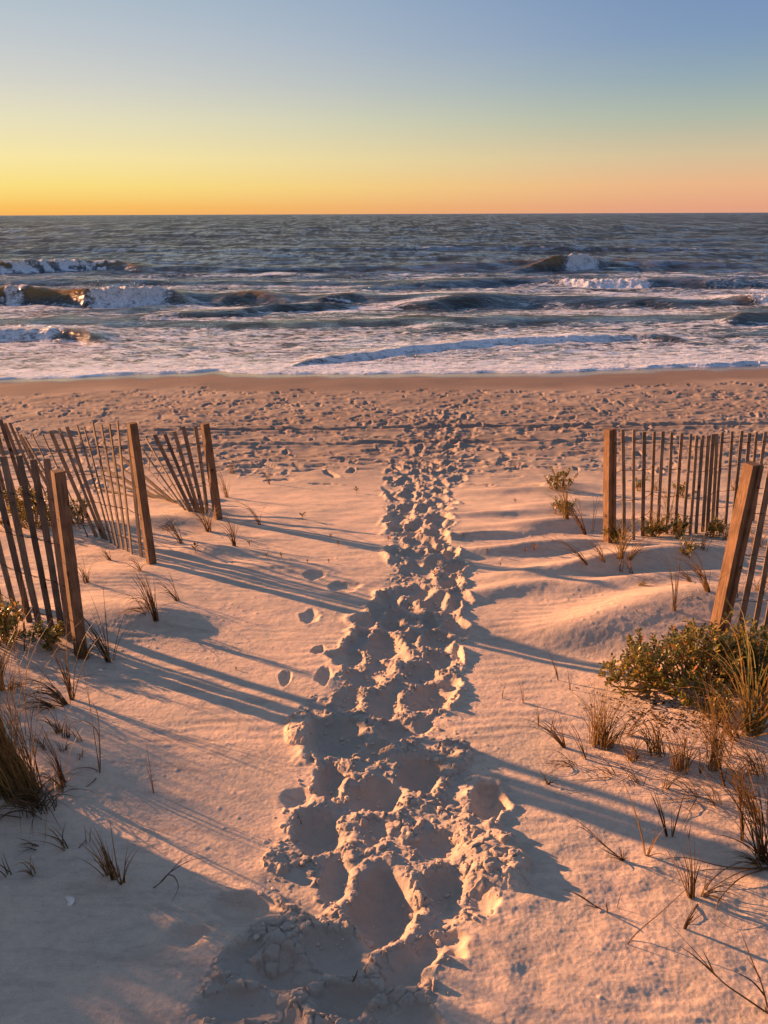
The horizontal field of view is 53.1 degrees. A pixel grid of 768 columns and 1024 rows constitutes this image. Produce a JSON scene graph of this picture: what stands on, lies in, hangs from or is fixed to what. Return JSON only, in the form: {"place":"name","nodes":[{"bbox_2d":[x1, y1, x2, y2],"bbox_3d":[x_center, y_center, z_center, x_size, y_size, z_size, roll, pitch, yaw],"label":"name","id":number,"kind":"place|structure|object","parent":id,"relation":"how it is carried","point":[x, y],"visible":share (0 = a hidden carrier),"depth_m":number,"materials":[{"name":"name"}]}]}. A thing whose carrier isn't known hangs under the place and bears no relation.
{"place":"outdoors","nodes":[
{"label":"outdoors","id":0,"kind":"place"},
{"bbox_2d":[0,365,767,1023],"bbox_3d":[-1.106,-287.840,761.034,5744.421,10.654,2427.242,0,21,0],"label":"sand beach","id":1,"kind":"structure","parent":0,"point":[232,753],"depth_m":4.45,"materials":[{"name":"sand"}]},
{"bbox_2d":[0,854,11,876],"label":"grass tuft","id":2,"kind":"object","parent":1,"relation":"on","point":[4,867],"visible":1,"depth_m":3.33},
{"bbox_2d":[0,594,28,648],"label":"dune shrub","id":3,"kind":"object","parent":1,"relation":"on","point":[8,623],"visible":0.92,"depth_m":5.31,"materials":[{"name":"green plant"}]},
{"bbox_2d":[0,611,29,690],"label":"grass tuft","id":4,"kind":"object","parent":1,"relation":"on","point":[2,665],"visible":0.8,"depth_m":4.73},
{"bbox_2d":[0,668,33,690],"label":"grass tuft","id":5,"kind":"object","parent":1,"relation":"on","point":[16,682],"visible":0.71,"depth_m":4.80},
{"bbox_2d":[19,576,26,650],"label":"grass tuft","id":6,"kind":"object","parent":1,"relation":"on","point":[23,611],"visible":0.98,"depth_m":5.18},
{"bbox_2d":[0,619,49,797],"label":"grass tuft","id":7,"kind":"object","parent":1,"relation":"on","point":[12,712],"visible":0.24,"depth_m":3.70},
{"bbox_2d":[0,484,50,528],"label":"dune shrub","id":8,"kind":"object","parent":1,"relation":"on","point":[20,507],"visible":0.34,"depth_m":7.83,"materials":[{"name":"green plant"}]},
{"bbox_2d":[16,854,35,876],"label":"grass tuft","id":9,"kind":"object","parent":1,"relation":"on","point":[30,872],"visible":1,"depth_m":3.32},
{"bbox_2d":[15,691,54,711],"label":"grass tuft","id":10,"kind":"object","parent":1,"relation":"on","point":[44,703],"visible":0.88,"depth_m":4.58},
{"bbox_2d":[24,728,50,749],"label":"grass tuft","id":11,"kind":"object","parent":1,"relation":"on","point":[40,743],"visible":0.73,"depth_m":4.05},
{"bbox_2d":[0,598,80,806],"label":"grass tuft","id":12,"kind":"object","parent":1,"relation":"on","point":[15,767],"visible":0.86,"depth_m":3.66,"materials":[{"name":"plant"}]},
{"bbox_2d":[0,455,87,658],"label":"sand fence","id":13,"kind":"object","parent":1,"relation":"on","point":[62,532],"visible":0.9,"depth_m":5.14,"materials":[{"name":"brown wood"}]},
{"bbox_2d":[25,620,65,650],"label":"leafy plant","id":14,"kind":"object","parent":1,"relation":"on","point":[53,631],"visible":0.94,"depth_m":5.25,"materials":[{"name":"green plant"}]},
{"bbox_2d":[34,822,67,850],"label":"grass tuft","id":15,"kind":"object","parent":1,"relation":"on","point":[61,842],"visible":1,"depth_m":3.46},
{"bbox_2d":[0,769,102,847],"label":"grass tuft","id":16,"kind":"object","parent":1,"relation":"on","point":[36,802],"visible":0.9,"depth_m":3.66,"materials":[{"name":"plant"}]},
{"bbox_2d":[33,704,72,733],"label":"grass tuft","id":17,"kind":"object","parent":1,"relation":"on","point":[56,729],"visible":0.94,"depth_m":4.25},
{"bbox_2d":[34,716,75,781],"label":"grass tuft","id":18,"kind":"object","parent":1,"relation":"on","point":[59,769],"visible":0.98,"depth_m":3.79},
{"bbox_2d":[32,754,79,792],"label":"grass tuft","id":19,"kind":"object","parent":1,"relation":"on","point":[58,784],"visible":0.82,"depth_m":3.80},
{"bbox_2d":[16,663,109,716],"bbox_3d":[-1.953,1.035,4.565,0.567,0.320,0.308,0,21,0],"label":"grass tuft","id":20,"kind":"object","parent":1,"relation":"on","point":[57,695],"visible":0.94,"depth_m":4.59,"materials":[{"name":"plant"}]},
{"bbox_2d":[59,719,74,738],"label":"grass tuft","id":21,"kind":"object","parent":1,"relation":"on","point":[67,735],"visible":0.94,"depth_m":4.20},
{"bbox_2d":[36,624,100,700],"bbox_3d":[-1.909,0.904,4.666,0.396,0.500,0.224,0,21,0],"label":"grass tuft","id":22,"kind":"object","parent":1,"relation":"on","point":[69,688],"visible":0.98,"depth_m":4.65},
{"bbox_2d":[65,896,74,905],"bbox_3d":[-1.310,1.625,3.211,0.035,0.025,0.041,-9,23,-21],"label":"seashell","id":23,"kind":"object","parent":1,"relation":"on","point":[70,900],"visible":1,"depth_m":3.21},
{"bbox_2d":[45,590,110,662],"bbox_3d":[-1.959,0.767,5.099,0.310,0.511,0.424,19,28,40],"label":"grass tuft","id":24,"kind":"object","parent":1,"relation":"on","point":[107,658],"visible":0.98,"depth_m":5.09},
{"bbox_2d":[70,492,87,524],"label":"leafy plant","id":25,"kind":"object","parent":1,"relation":"on","point":[80,512],"visible":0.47,"depth_m":8.02,"materials":[{"name":"green plant"}]},
{"bbox_2d":[35,632,123,663],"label":"grass tuft","id":26,"kind":"object","parent":1,"relation":"on","point":[85,652],"visible":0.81,"depth_m":5.16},
{"bbox_2d":[60,664,100,788],"bbox_3d":[-1.528,1.036,3.823,0.203,0.674,0.229,-10,23,-24],"label":"grass tuft","id":27,"kind":"object","parent":1,"relation":"on","point":[99,765],"visible":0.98,"depth_m":3.88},
{"bbox_2d":[77,552,97,583],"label":"grass tuft","id":28,"kind":"object","parent":1,"relation":"on","point":[86,577],"visible":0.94,"depth_m":6.28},
{"bbox_2d":[73,842,108,876],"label":"grass tuft","id":29,"kind":"object","parent":1,"relation":"on","point":[103,868],"visible":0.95,"depth_m":3.30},
{"bbox_2d":[76,817,118,880],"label":"grass tuft","id":30,"kind":"object","parent":1,"relation":"on","point":[108,865],"visible":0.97,"depth_m":3.27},
{"bbox_2d":[0,419,222,564],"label":"sand fence","id":31,"kind":"object","parent":1,"relation":"on","point":[141,493],"visible":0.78,"depth_m":7.44,"materials":[{"name":"brown wood"}]},
{"bbox_2d":[101,602,133,660],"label":"grass tuft","id":32,"kind":"object","parent":1,"relation":"on","point":[116,639],"visible":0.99,"depth_m":5.11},
{"bbox_2d":[125,556,155,570],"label":"grass tuft","id":33,"kind":"object","parent":1,"relation":"on","point":[139,569],"visible":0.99,"depth_m":6.54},
{"bbox_2d":[131,566,158,621],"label":"grass tuft","id":34,"kind":"object","parent":1,"relation":"on","point":[154,614],"visible":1,"depth_m":5.50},
{"bbox_2d":[145,745,153,793],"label":"grass tuft","id":35,"kind":"object","parent":1,"relation":"on","point":[151,776],"visible":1,"depth_m":3.83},
{"bbox_2d":[109,580,190,629],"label":"grass tuft","id":36,"kind":"object","parent":1,"relation":"on","point":[145,604],"visible":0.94,"depth_m":5.62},
{"bbox_2d":[153,574,179,600],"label":"grass tuft","id":37,"kind":"object","parent":1,"relation":"on","point":[176,597],"visible":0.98,"depth_m":5.99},
{"bbox_2d":[156,507,183,543],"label":"grass tuft","id":38,"kind":"object","parent":1,"relation":"on","point":[177,535],"visible":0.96,"depth_m":7.33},
{"bbox_2d":[179,496,225,531],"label":"grass tuft","id":39,"kind":"object","parent":1,"relation":"on","point":[204,524],"visible":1,"depth_m":7.72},
{"bbox_2d":[216,464,230,497],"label":"grass tuft","id":40,"kind":"object","parent":1,"relation":"on","point":[226,491],"visible":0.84,"depth_m":9.07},
{"bbox_2d":[214,504,246,545],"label":"grass tuft","id":41,"kind":"object","parent":1,"relation":"on","point":[233,536],"visible":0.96,"depth_m":7.27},
{"bbox_2d":[233,499,265,524],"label":"grass tuft","id":42,"kind":"object","parent":1,"relation":"on","point":[257,521],"visible":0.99,"depth_m":7.90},
{"bbox_2d":[515,708,565,747],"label":"grass tuft","id":43,"kind":"object","parent":1,"relation":"on","point":[558,740],"visible":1,"depth_m":4.20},
{"bbox_2d":[540,465,575,519],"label":"grass tuft","id":44,"kind":"object","parent":1,"relation":"on","point":[566,504],"visible":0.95,"depth_m":7.71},
{"bbox_2d":[543,466,577,489],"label":"leafy plant","id":45,"kind":"object","parent":1,"relation":"on","point":[559,475],"visible":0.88,"depth_m":9.33,"materials":[{"name":"green plant"}]},
{"bbox_2d":[546,749,576,774],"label":"grass tuft","id":46,"kind":"object","parent":1,"relation":"on","point":[561,761],"visible":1,"depth_m":4.05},
{"bbox_2d":[535,534,587,565],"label":"grass tuft","id":47,"kind":"object","parent":1,"relation":"on","point":[580,556],"visible":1,"depth_m":6.52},
{"bbox_2d":[551,496,576,514],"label":"leafy plant","id":48,"kind":"object","parent":1,"relation":"on","point":[569,505],"visible":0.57,"depth_m":8.22,"materials":[{"name":"green plant"}]},
{"bbox_2d":[547,490,586,534],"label":"grass tuft","id":49,"kind":"object","parent":1,"relation":"on","point":[583,530],"visible":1,"depth_m":7.54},
{"bbox_2d":[560,722,587,758],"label":"grass tuft","id":50,"kind":"object","parent":1,"relation":"on","point":[582,749],"visible":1,"depth_m":4.10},
{"bbox_2d":[566,890,607,912],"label":"grass tuft","id":51,"kind":"object","parent":1,"relation":"on","point":[594,906],"visible":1,"depth_m":3.16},
{"bbox_2d":[578,533,604,562],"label":"grass tuft","id":52,"kind":"object","parent":1,"relation":"on","point":[601,555],"visible":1,"depth_m":6.56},
{"bbox_2d":[572,752,614,780],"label":"grass tuft","id":53,"kind":"object","parent":1,"relation":"on","point":[608,770],"visible":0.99,"depth_m":3.96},
{"bbox_2d":[561,809,627,860],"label":"grass tuft","id":54,"kind":"object","parent":1,"relation":"on","point":[615,855],"visible":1,"depth_m":3.43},
{"bbox_2d":[568,668,655,748],"bbox_3d":[1.216,1.085,4.168,0.480,0.458,0.459,0,21,0],"label":"grass tuft","id":55,"kind":"object","parent":1,"relation":"on","point":[597,736],"visible":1,"depth_m":4.19,"materials":[{"name":"plant"}]},
{"bbox_2d":[601,520,629,542],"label":"leafy plant","id":56,"kind":"object","parent":1,"relation":"on","point":[615,532],"visible":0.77,"depth_m":7.13,"materials":[{"name":"green plant"}]},
{"bbox_2d":[597,715,636,749],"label":"grass tuft","id":57,"kind":"object","parent":1,"relation":"on","point":[607,744],"visible":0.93,"depth_m":4.18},
{"bbox_2d":[590,496,665,558],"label":"grass tuft","id":58,"kind":"object","parent":1,"relation":"on","point":[620,546],"visible":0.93,"depth_m":6.57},
{"bbox_2d":[597,750,659,805],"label":"grass tuft","id":59,"kind":"object","parent":1,"relation":"on","point":[633,776],"visible":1,"depth_m":3.89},
{"bbox_2d":[595,723,663,763],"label":"grass tuft","id":60,"kind":"object","parent":1,"relation":"on","point":[628,755],"visible":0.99,"depth_m":4.07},
{"bbox_2d":[618,770,645,855],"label":"grass tuft","id":61,"kind":"object","parent":1,"relation":"on","point":[638,822],"visible":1,"depth_m":3.38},
{"bbox_2d":[563,748,707,794],"bbox_3d":[1.267,1.321,3.876,0.820,0.154,0.089,-5,22,-12],"label":"grass tuft","id":62,"kind":"object","parent":1,"relation":"on","point":[700,771],"visible":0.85,"depth_m":3.95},
{"bbox_2d":[592,696,680,748],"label":"grass tuft","id":63,"kind":"object","parent":1,"relation":"on","point":[637,723],"visible":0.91,"depth_m":4.15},
{"bbox_2d":[610,701,667,737],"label":"grass tuft","id":64,"kind":"object","parent":1,"relation":"on","point":[637,720],"visible":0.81,"depth_m":4.29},
{"bbox_2d":[635,476,648,490],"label":"leafy plant","id":65,"kind":"object","parent":1,"relation":"on","point":[637,486],"visible":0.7,"depth_m":9.30,"materials":[{"name":"green plant"}]},
{"bbox_2d":[627,526,658,560],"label":"grass tuft","id":66,"kind":"object","parent":1,"relation":"on","point":[630,556],"visible":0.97,"depth_m":6.60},
{"bbox_2d":[626,699,667,757],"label":"grass tuft","id":67,"kind":"object","parent":1,"relation":"on","point":[655,748],"visible":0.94,"depth_m":4.11,"materials":[{"name":"plant"}]},
{"bbox_2d":[575,685,733,748],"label":"leaf litter","id":68,"kind":"object","parent":1,"relation":"on","point":[666,716],"visible":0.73,"depth_m":4.44,"materials":[{"name":"plant"}]},
{"bbox_2d":[637,516,671,536],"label":"leafy plant","id":69,"kind":"object","parent":1,"relation":"on","point":[661,531],"visible":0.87,"depth_m":7.48,"materials":[{"name":"green plant"}]},
{"bbox_2d":[647,786,667,836],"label":"grass tuft","id":70,"kind":"object","parent":1,"relation":"on","point":[663,824],"visible":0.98,"depth_m":3.51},
{"bbox_2d":[646,820,668,856],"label":"grass tuft","id":71,"kind":"object","parent":1,"relation":"on","point":[649,850],"visible":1,"depth_m":3.42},
{"bbox_2d":[628,491,690,536],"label":"grass tuft","id":72,"kind":"object","parent":1,"relation":"on","point":[652,534],"visible":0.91,"depth_m":7.44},
{"bbox_2d":[641,477,683,517],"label":"grass tuft","id":73,"kind":"object","parent":1,"relation":"on","point":[666,501],"visible":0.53,"depth_m":7.95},
{"bbox_2d":[627,875,708,943],"bbox_3d":[1.120,1.555,3.017,0.370,0.264,0.033,-8,23,-19],"label":"grass tuft","id":74,"kind":"object","parent":1,"relation":"on","point":[657,915],"visible":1,"depth_m":2.99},
{"bbox_2d":[638,773,698,831],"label":"grass tuft","id":75,"kind":"object","parent":1,"relation":"on","point":[695,792],"visible":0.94,"depth_m":3.78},
{"bbox_2d":[655,821,702,899],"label":"grass tuft","id":76,"kind":"object","parent":1,"relation":"on","point":[690,893],"visible":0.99,"depth_m":3.19,"materials":[{"name":"plant"}]},
{"bbox_2d":[667,513,690,534],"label":"leafy plant","id":77,"kind":"object","parent":1,"relation":"on","point":[675,523],"visible":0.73,"depth_m":7.53,"materials":[{"name":"green plant"}]},
{"bbox_2d":[671,787,686,836],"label":"grass tuft","id":78,"kind":"object","parent":1,"relation":"on","point":[672,832],"visible":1,"depth_m":3.52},
{"bbox_2d":[646,707,714,773],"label":"grass tuft","id":79,"kind":"object","parent":1,"relation":"on","point":[681,765],"visible":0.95,"depth_m":3.96,"materials":[{"name":"plant"}]},
{"bbox_2d":[671,560,691,581],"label":"grass tuft","id":80,"kind":"object","parent":1,"relation":"on","point":[688,579],"visible":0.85,"depth_m":6.23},
{"bbox_2d":[660,748,704,791],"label":"grass tuft","id":81,"kind":"object","parent":1,"relation":"on","point":[666,783],"visible":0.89,"depth_m":3.85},
{"bbox_2d":[667,514,697,538],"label":"grass tuft","id":82,"kind":"object","parent":1,"relation":"on","point":[678,534],"visible":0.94,"depth_m":7.39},
{"bbox_2d":[598,610,767,707],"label":"dune shrub","id":83,"kind":"object","parent":1,"relation":"on","point":[679,650],"visible":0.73,"depth_m":4.62,"materials":[{"name":"green plant"}]},
{"bbox_2d":[662,544,704,610],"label":"grass tuft","id":84,"kind":"object","parent":1,"relation":"on","point":[675,600],"visible":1,"depth_m":5.55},
{"bbox_2d":[671,479,696,496],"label":"leafy plant","id":85,"kind":"object","parent":1,"relation":"on","point":[682,487],"visible":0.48,"depth_m":8.98,"materials":[{"name":"green plant"}]},
{"bbox_2d":[603,427,767,542],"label":"sand fence","id":86,"kind":"object","parent":1,"relation":"on","point":[609,470],"visible":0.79,"depth_m":7.39,"materials":[{"name":"brown wood"}]},
{"bbox_2d":[667,544,710,591],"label":"grass tuft","id":87,"kind":"object","parent":1,"relation":"on","point":[705,584],"visible":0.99,"depth_m":5.74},
{"bbox_2d":[678,533,699,557],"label":"leafy plant","id":88,"kind":"object","parent":1,"relation":"on","point":[688,546],"visible":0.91,"depth_m":6.74,"materials":[{"name":"green plant"}]},
{"bbox_2d":[683,904,702,928],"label":"grass tuft","id":89,"kind":"object","parent":1,"relation":"on","point":[687,922],"visible":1,"depth_m":3.04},
{"bbox_2d":[668,746,721,811],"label":"grass tuft","id":90,"kind":"object","parent":1,"relation":"on","point":[712,801],"visible":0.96,"depth_m":3.72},
{"bbox_2d":[693,523,721,551],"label":"grass tuft","id":91,"kind":"object","parent":1,"relation":"on","point":[703,544],"visible":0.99,"depth_m":6.80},
{"bbox_2d":[684,711,731,786],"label":"grass tuft","id":92,"kind":"object","parent":1,"relation":"on","point":[720,768],"visible":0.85,"depth_m":3.79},
{"bbox_2d":[653,840,767,925],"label":"grass tuft","id":93,"kind":"object","parent":1,"relation":"on","point":[757,864],"visible":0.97,"depth_m":3.31,"materials":[{"name":"plant"}]},
{"bbox_2d":[678,664,746,771],"bbox_3d":[1.630,1.069,3.873,0.346,0.632,0.258,10,24,26],"label":"grass tuft","id":94,"kind":"object","parent":1,"relation":"on","point":[718,743],"visible":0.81,"depth_m":3.91,"materials":[{"name":"plant"}]},
{"bbox_2d":[686,707,739,771],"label":"grass tuft","id":95,"kind":"object","parent":1,"relation":"on","point":[721,745],"visible":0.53,"depth_m":4.08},
{"bbox_2d":[704,517,726,537],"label":"leafy plant","id":96,"kind":"object","parent":1,"relation":"on","point":[711,526],"visible":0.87,"depth_m":7.46,"materials":[{"name":"green plant"}]},
{"bbox_2d":[666,678,767,741],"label":"grass tuft","id":97,"kind":"object","parent":1,"relation":"on","point":[733,729],"visible":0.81,"depth_m":4.19,"materials":[{"name":"plant"}]},
{"bbox_2d":[668,601,767,737],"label":"grass tuft","id":98,"kind":"object","parent":1,"relation":"on","point":[748,705],"visible":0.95,"depth_m":4.20,"materials":[{"name":"plant"}]},
{"bbox_2d":[671,926,767,1013],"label":"grass tuft","id":99,"kind":"object","parent":1,"relation":"on","point":[710,968],"visible":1,"depth_m":2.76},
{"bbox_2d":[694,677,745,721],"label":"leafy plant","id":100,"kind":"object","parent":1,"relation":"on","point":[721,703],"visible":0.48,"depth_m":4.35,"materials":[{"name":"green plant"}]},
{"bbox_2d":[681,732,767,864],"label":"grass tuft","id":101,"kind":"object","parent":1,"relation":"on","point":[760,850],"visible":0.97,"depth_m":3.32,"materials":[{"name":"plant"}]},
{"bbox_2d":[691,758,758,808],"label":"grass tuft","id":102,"kind":"object","parent":1,"relation":"on","point":[731,783],"visible":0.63,"depth_m":3.73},
{"bbox_2d":[687,721,767,826],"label":"grass tuft","id":103,"kind":"object","parent":1,"relation":"on","point":[766,824],"visible":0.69,"depth_m":3.54,"materials":[{"name":"plant"}]},
{"bbox_2d":[692,855,766,914],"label":"grass tuft","id":104,"kind":"object","parent":1,"relation":"on","point":[708,892],"visible":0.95,"depth_m":3.21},
{"bbox_2d":[708,503,753,539],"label":"grass tuft","id":105,"kind":"object","parent":1,"relation":"on","point":[725,529],"visible":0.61,"depth_m":7.34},
{"bbox_2d":[706,615,767,694],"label":"dune shrub","id":106,"kind":"object","parent":1,"relation":"on","point":[761,636],"visible":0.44,"depth_m":4.59,"materials":[{"name":"green plant"}]},
{"bbox_2d":[727,757,746,841],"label":"grass tuft","id":107,"kind":"object","parent":1,"relation":"on","point":[742,823],"visible":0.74,"depth_m":3.45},
{"bbox_2d":[709,710,767,778],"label":"grass tuft","id":108,"kind":"object","parent":1,"relation":"on","point":[749,755],"visible":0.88,"depth_m":3.92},
{"bbox_2d":[710,461,767,636],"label":"sand fence","id":109,"kind":"object","parent":1,"relation":"on","point":[741,523],"visible":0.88,"depth_m":5.18,"materials":[{"name":"brown wood"}]},
{"bbox_2d":[718,761,767,806],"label":"grass tuft","id":110,"kind":"object","parent":1,"relation":"on","point":[740,788],"visible":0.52,"depth_m":3.71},
{"bbox_2d":[728,752,767,784],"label":"grass tuft","id":111,"kind":"object","parent":1,"relation":"on","point":[750,770],"visible":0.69,"depth_m":3.88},
{"bbox_2d":[743,562,767,591],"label":"grass tuft","id":112,"kind":"object","parent":1,"relation":"on","point":[757,588],"visible":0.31,"depth_m":5.91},
{"bbox_2d":[0,212,767,379],"bbox_3d":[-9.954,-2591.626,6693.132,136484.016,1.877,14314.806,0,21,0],"label":"sea water","id":113,"kind":"structure","parent":0,"point":[269,293],"depth_m":41.98,"materials":[{"name":"liquid"}]},
{"bbox_2d":[2,275,767,372],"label":"sea spray","id":114,"kind":"object","parent":113,"relation":"on","point":[391,358],"visible":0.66,"depth_m":28.95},
{"bbox_2d":[0,0,767,214],"label":"sky","id":115,"kind":"structure","parent":0,"point":[108,107],"materials":[{"name":"blue"}]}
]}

